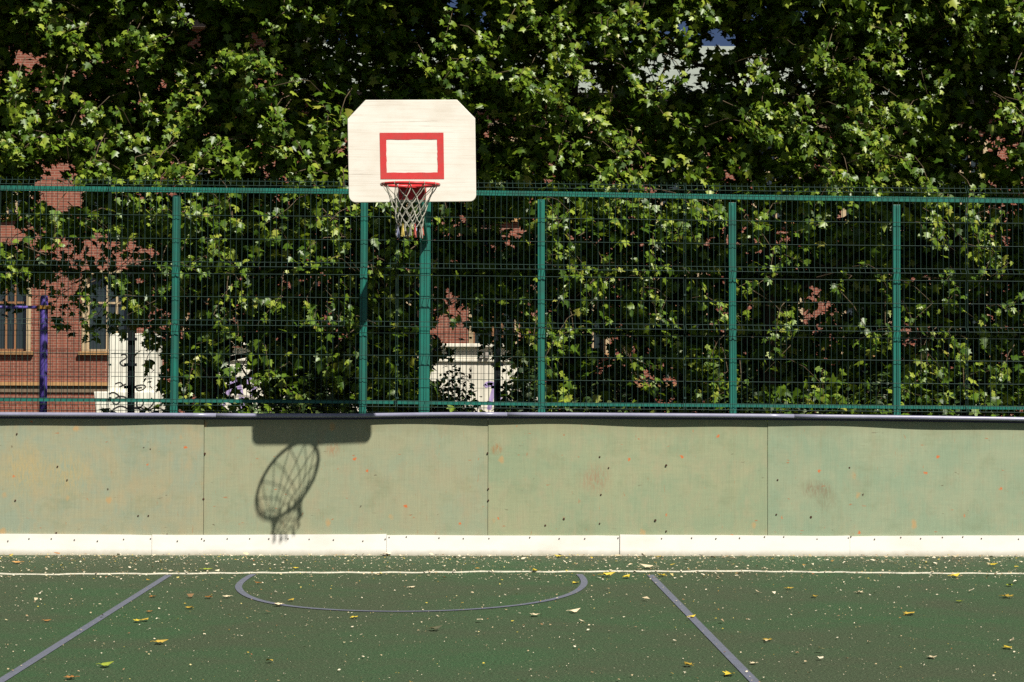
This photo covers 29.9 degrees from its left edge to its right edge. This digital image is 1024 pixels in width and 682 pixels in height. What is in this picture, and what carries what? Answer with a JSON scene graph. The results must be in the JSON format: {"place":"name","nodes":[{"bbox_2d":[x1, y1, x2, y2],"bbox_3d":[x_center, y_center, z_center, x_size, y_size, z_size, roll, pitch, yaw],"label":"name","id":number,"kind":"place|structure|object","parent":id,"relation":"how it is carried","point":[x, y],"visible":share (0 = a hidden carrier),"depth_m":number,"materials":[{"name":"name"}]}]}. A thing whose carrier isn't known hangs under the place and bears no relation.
{"place":"outdoors","nodes":[
{"label":"outdoors","id":0,"kind":"place"},
{"bbox_2d":[0,0,325,412],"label":"brick building","id":1,"kind":"structure","parent":0,"point":[8,227],"depth_m":57.21,"materials":[{"name":"red brick"}]},
{"bbox_2d":[1,171,31,218],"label":"window","id":2,"kind":"structure","parent":1,"relation":"in","point":[8,211],"depth_m":57.40,"materials":[{"name":"beige stone"}]},
{"bbox_2d":[0,273,32,354],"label":"window","id":3,"kind":"structure","parent":1,"relation":"in","point":[6,332],"depth_m":57.37,"materials":[{"name":"beige wood"}]},
{"bbox_2d":[78,270,127,354],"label":"window","id":4,"kind":"structure","parent":1,"relation":"in","point":[110,307],"depth_m":57.44,"materials":[{"name":"beige wood"}]},
{"bbox_2d":[183,289,233,353],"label":"window","id":5,"kind":"structure","parent":1,"relation":"in","point":[225,289],"depth_m":57.38,"materials":[{"name":"beige stone"}]},
{"bbox_2d":[0,555,1023,681],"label":"court floor","id":6,"kind":"structure","parent":0,"point":[621,653],"depth_m":11.92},
{"bbox_2d":[0,575,170,681],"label":"blue line","id":7,"kind":"object","parent":6,"relation":"on","point":[18,669],"visible":1,"depth_m":11.19,"materials":[{"name":"paint"}]},
{"bbox_2d":[98,661,113,665],"bbox_3d":[-2.096,1.659,9.885,0.072,0.023,0.068,1,-2,-38],"label":"fallen leaf","id":8,"kind":"object","parent":6,"relation":"on","point":[106,663],"visible":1,"depth_m":9.88,"materials":[{"name":"yellow plant"}]},
{"bbox_2d":[235,574,587,611],"bbox_3d":[-0.711,1.765,13.556,2.588,0.001,2.469,0,-1,-1],"label":"blue arc","id":9,"kind":"object","parent":6,"relation":"on","point":[240,590],"visible":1,"depth_m":13.11,"materials":[{"name":"paint"}]},
{"bbox_2d":[425,625,441,628],"bbox_3d":[-0.461,1.698,11.392,0.076,0.024,0.080,-1,-2,30],"label":"fallen leaf","id":10,"kind":"object","parent":6,"relation":"on","point":[436,627],"visible":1,"depth_m":11.39,"materials":[{"name":"beige plant"}]},
{"bbox_2d":[0,412,1023,555],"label":"board wall","id":11,"kind":"structure","parent":6,"relation":"on","point":[496,484],"depth_m":16.46,"materials":[{"name":"paint"}]},
{"bbox_2d":[0,570,1023,574],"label":"white line","id":12,"kind":"object","parent":6,"relation":"on","point":[520,571],"visible":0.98,"depth_m":14.99,"materials":[{"name":"white paint"}]},
{"bbox_2d":[0,552,1023,681],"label":"leaf litter","id":13,"kind":"object","parent":6,"relation":"on","point":[454,570],"visible":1,"depth_m":15.04,"materials":[{"name":"beige plant"}]},
{"bbox_2d":[648,575,758,681],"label":"blue line","id":14,"kind":"object","parent":6,"relation":"on","point":[728,654],"visible":1,"depth_m":11.20,"materials":[{"name":"paint"}]},
{"bbox_2d":[327,0,973,45],"label":"sky","id":15,"kind":"structure","parent":0,"point":[718,39],"materials":[{"name":"blue"}]},
{"bbox_2d":[296,44,1023,416],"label":"brick building","id":16,"kind":"structure","parent":0,"point":[452,336],"depth_m":57.75,"materials":[{"name":"red brick"}]},
{"bbox_2d":[406,284,418,317],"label":"window","id":17,"kind":"structure","parent":16,"relation":"in","point":[417,312],"depth_m":57.61,"materials":[{"name":"beige stone"}]},
{"bbox_2d":[469,306,518,343],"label":"window","id":18,"kind":"structure","parent":16,"relation":"in","point":[474,337],"depth_m":57.68,"materials":[{"name":"beige stone"}]},
{"bbox_2d":[589,297,608,354],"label":"window","id":19,"kind":"structure","parent":16,"relation":"in","point":[597,340],"depth_m":57.79,"materials":[{"name":"beige stone"}]},
{"bbox_2d":[657,149,706,205],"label":"window","id":20,"kind":"structure","parent":16,"relation":"in","point":[674,187],"depth_m":57.96,"materials":[{"name":"grey glass"}]},
{"bbox_2d":[753,146,800,222],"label":"window","id":21,"kind":"structure","parent":16,"relation":"in","point":[777,215],"depth_m":58.02,"materials":[{"name":"grey glass"}]},
{"bbox_2d":[795,281,802,321],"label":"window","id":22,"kind":"structure","parent":16,"relation":"in","point":[801,309],"depth_m":57.72,"materials":[{"name":"beige stone"}]},
{"bbox_2d":[841,144,879,216],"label":"window","id":23,"kind":"structure","parent":16,"relation":"in","point":[844,211],"depth_m":57.82,"materials":[{"name":"beige stone"}]},
{"bbox_2d":[951,141,987,218],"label":"window","id":24,"kind":"structure","parent":16,"relation":"in","point":[972,163],"depth_m":58.16,"materials":[{"name":"grey glass"}]},
{"label":"ground","id":25,"kind":"structure","parent":0,"visible":0},
{"bbox_2d":[0,296,50,411],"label":"chin up bar","id":26,"kind":"object","parent":25,"relation":"on","point":[43,341],"visible":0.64,"depth_m":18.05,"materials":[{"name":"purple paint"}]},
{"bbox_2d":[0,0,96,337],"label":"leafy tree","id":27,"kind":"object","parent":25,"relation":"on","point":[21,34],"visible":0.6,"depth_m":19.12,"materials":[{"name":"green plant"}]},
{"bbox_2d":[94,333,164,412],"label":"gate pier","id":28,"kind":"structure","parent":25,"relation":"on","point":[117,363],"depth_m":44.27,"materials":[{"name":"white paint"}]},
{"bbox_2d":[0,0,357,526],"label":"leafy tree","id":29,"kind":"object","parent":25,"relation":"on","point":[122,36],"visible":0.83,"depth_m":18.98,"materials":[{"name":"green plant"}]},
{"bbox_2d":[241,353,354,412],"bbox_3d":[-2.171,1.003,19.676,1.347,1.812,1.502,0,-1,-1],"label":"shrub","id":30,"kind":"object","parent":25,"relation":"on","point":[317,406],"visible":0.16,"depth_m":19.42,"materials":[{"name":"green plant"}]},
{"bbox_2d":[256,0,498,412],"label":"leafy tree","id":31,"kind":"object","parent":25,"relation":"on","point":[394,47],"visible":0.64,"depth_m":19.16,"materials":[{"name":"green plant"}]},
{"bbox_2d":[219,343,537,411],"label":"garden wall","id":32,"kind":"structure","parent":25,"relation":"on","point":[472,366],"depth_m":45.46,"materials":[{"name":"white paint"}]},
{"bbox_2d":[348,100,475,411],"bbox_3d":[-0.811,-0.039,15.753,1.018,3.717,2.251,0,-1,-1],"label":"basketball hoop","id":33,"kind":"object","parent":25,"relation":"on","point":[421,154],"visible":0.99,"depth_m":15.17,"materials":[{"name":"green paint"}]},
{"bbox_2d":[416,360,481,411],"bbox_3d":[-0.664,1.054,19.828,0.801,1.724,1.003,0,-1,-1],"label":"shrub","id":34,"kind":"object","parent":25,"relation":"on","point":[449,397],"visible":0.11,"depth_m":19.74,"materials":[{"name":"green plant"}]},
{"bbox_2d":[0,267,1019,412],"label":"fence","id":35,"kind":"object","parent":25,"relation":"on","point":[131,387],"visible":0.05,"depth_m":26.17,"materials":[{"name":"metal"}]},
{"bbox_2d":[0,177,1023,422],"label":"fence","id":36,"kind":"object","parent":25,"relation":"on","point":[732,271],"visible":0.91,"depth_m":16.63,"materials":[{"name":"green metal"}]},
{"bbox_2d":[496,351,559,415],"bbox_3d":[0.107,0.991,19.482,0.768,1.839,1.056,0,-1,-1],"label":"shrub","id":37,"kind":"object","parent":25,"relation":"on","point":[528,394],"visible":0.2,"depth_m":19.35,"materials":[{"name":"green plant"}]},
{"bbox_2d":[439,0,707,412],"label":"leafy tree","id":38,"kind":"object","parent":25,"relation":"on","point":[568,145],"visible":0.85,"depth_m":19.11,"materials":[{"name":"green plant"}]},
{"bbox_2d":[551,341,670,412],"bbox_3d":[0.928,0.970,19.886,1.113,1.910,1.740,-1,-2,36],"label":"shrub","id":39,"kind":"object","parent":25,"relation":"on","point":[593,392],"visible":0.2,"depth_m":19.67,"materials":[{"name":"green plant"}]},
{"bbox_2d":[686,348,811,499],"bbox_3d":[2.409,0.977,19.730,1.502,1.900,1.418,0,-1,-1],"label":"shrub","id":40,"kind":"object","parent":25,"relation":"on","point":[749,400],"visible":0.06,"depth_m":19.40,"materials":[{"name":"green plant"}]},
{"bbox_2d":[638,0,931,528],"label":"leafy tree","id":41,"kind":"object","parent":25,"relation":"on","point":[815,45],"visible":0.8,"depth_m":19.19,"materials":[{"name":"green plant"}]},
{"bbox_2d":[807,361,905,414],"bbox_3d":[3.592,1.056,19.920,1.338,1.757,1.488,1,-1,-13],"label":"shrub","id":42,"kind":"object","parent":25,"relation":"on","point":[874,385],"visible":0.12,"depth_m":19.56,"materials":[{"name":"green plant"}]},
{"bbox_2d":[822,0,1023,416],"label":"leafy tree","id":43,"kind":"object","parent":25,"relation":"on","point":[935,143],"visible":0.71,"depth_m":19.39,"materials":[{"name":"green plant"}]},
{"bbox_2d":[912,357,1023,416],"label":"shrub","id":44,"kind":"object","parent":25,"relation":"on","point":[981,380],"visible":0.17,"depth_m":19.64,"materials":[{"name":"green plant"}]},
{"bbox_2d":[1003,25,1023,415],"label":"leafy tree","id":45,"kind":"object","parent":25,"relation":"on","point":[1014,229],"visible":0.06,"depth_m":21.10,"materials":[{"name":"green plant"}]}
]}

